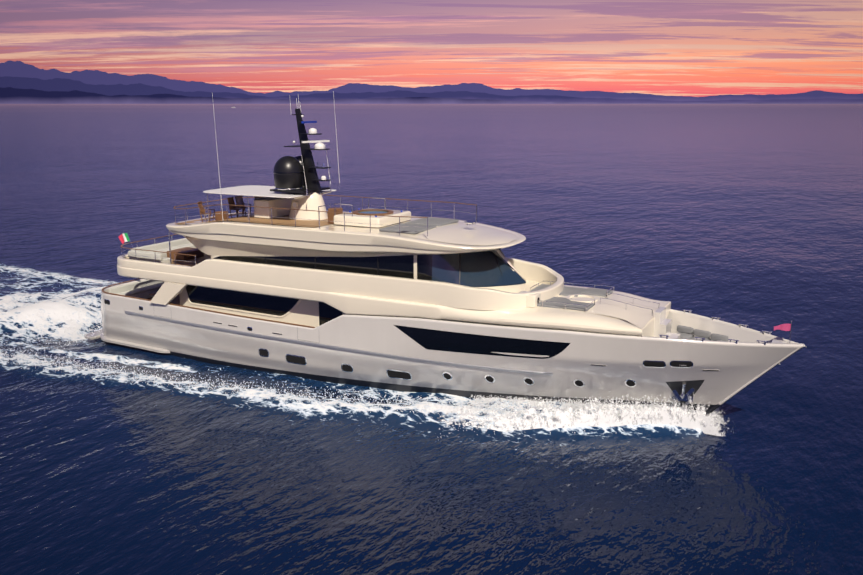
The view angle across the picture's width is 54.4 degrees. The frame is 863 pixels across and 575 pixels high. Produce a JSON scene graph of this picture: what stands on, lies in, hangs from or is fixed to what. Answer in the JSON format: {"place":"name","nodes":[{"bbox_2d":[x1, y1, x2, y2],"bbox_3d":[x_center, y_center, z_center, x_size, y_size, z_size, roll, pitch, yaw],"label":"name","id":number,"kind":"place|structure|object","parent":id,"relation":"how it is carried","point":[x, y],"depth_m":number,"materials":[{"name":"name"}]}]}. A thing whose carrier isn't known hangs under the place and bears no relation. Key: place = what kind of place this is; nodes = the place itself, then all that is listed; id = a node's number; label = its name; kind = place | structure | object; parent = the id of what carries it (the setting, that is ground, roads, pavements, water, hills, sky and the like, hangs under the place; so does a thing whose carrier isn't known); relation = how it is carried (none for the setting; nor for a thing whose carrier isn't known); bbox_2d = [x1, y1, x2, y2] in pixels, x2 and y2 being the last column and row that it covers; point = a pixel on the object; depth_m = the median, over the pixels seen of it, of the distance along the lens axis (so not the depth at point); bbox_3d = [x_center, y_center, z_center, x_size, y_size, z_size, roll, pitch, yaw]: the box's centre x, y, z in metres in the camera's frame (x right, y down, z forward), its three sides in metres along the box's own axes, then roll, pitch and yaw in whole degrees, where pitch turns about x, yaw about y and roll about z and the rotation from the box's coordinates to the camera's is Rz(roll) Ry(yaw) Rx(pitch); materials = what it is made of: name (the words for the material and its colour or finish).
{"place":"outdoors","nodes":[
{"label":"outdoors","id":0,"kind":"place"},
{"bbox_2d":[119,233,129,243],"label":"flag","id":1,"kind":"object","parent":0,"point":[123,237],"depth_m":46.79,"materials":[{"name":"multicoloured fabric"}]},
{"bbox_2d":[0,104,862,574],"bbox_3d":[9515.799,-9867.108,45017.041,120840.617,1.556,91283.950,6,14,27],"label":"sea","id":2,"kind":"structure","parent":0,"point":[748,214],"depth_m":40.32,"materials":[{"name":"liquid"}]},
{"bbox_2d":[1,287,709,434],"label":"wake foam","id":3,"kind":"object","parent":2,"relation":"on","point":[580,403],"depth_m":36.69,"materials":[{"name":"liquid"}]},
{"bbox_2d":[101,279,804,414],"bbox_3d":[-1.663,2.929,42.119,36.980,5.628,7.600,6,14,27],"label":"yacht hull","id":4,"kind":"object","parent":2,"relation":"on","point":[748,359],"depth_m":36.92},
{"bbox_2d":[109,280,418,327],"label":"main deck side","id":5,"kind":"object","parent":4,"relation":"on","point":[315,314],"depth_m":42.75,"materials":[{"name":"black glass"}]},
{"bbox_2d":[117,210,670,336],"bbox_3d":[-3.238,-1.181,42.057,29.012,4.296,7.530,6,14,27],"label":"yacht superstructure","id":6,"kind":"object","parent":4,"relation":"on","point":[460,270],"depth_m":38.41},
{"bbox_2d":[174,91,476,236],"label":"yacht flybridge","id":7,"kind":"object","parent":6,"relation":"on","point":[293,196],"depth_m":42.24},
{"bbox_2d":[84,279,719,403],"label":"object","id":8,"kind":"object","parent":4,"relation":"on","point":[430,339],"depth_m":36.39,"materials":[{"name":"black glass"}]},
{"bbox_2d":[519,281,805,346],"bbox_3d":[9.606,1.486,35.795,11.850,2.260,4.793,6,14,27],"label":"foredeck","id":9,"kind":"object","parent":4,"relation":"on","point":[662,326],"depth_m":35.93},
{"bbox_2d":[438,385,733,436],"bbox_3d":[6.500,3.697,37.936,13.952,3.422,11.307,6,14,27],"label":"bow splash","id":10,"kind":"object","parent":2,"relation":"on","point":[711,420],"depth_m":34.95,"materials":[{"name":"white liquid"}]},
{"bbox_2d":[0,60,862,100],"bbox_3d":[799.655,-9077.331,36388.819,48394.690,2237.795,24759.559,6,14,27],"label":"mountains","id":11,"kind":"structure","parent":0,"point":[22,69],"depth_m":43012.55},
{"bbox_2d":[0,76,862,102],"bbox_3d":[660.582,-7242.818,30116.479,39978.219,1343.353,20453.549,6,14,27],"label":"mountains","id":12,"kind":"structure","parent":0,"point":[60,84],"depth_m":35760.21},
{"bbox_2d":[0,87,862,103],"bbox_3d":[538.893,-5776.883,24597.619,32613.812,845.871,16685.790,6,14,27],"label":"mountains","id":13,"kind":"structure","parent":0,"point":[9,95],"depth_m":28910.78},
{"bbox_2d":[0,0,862,96],"label":"sky","id":14,"kind":"structure","parent":0,"point":[694,48],"materials":[{"name":"pink"}]}
]}

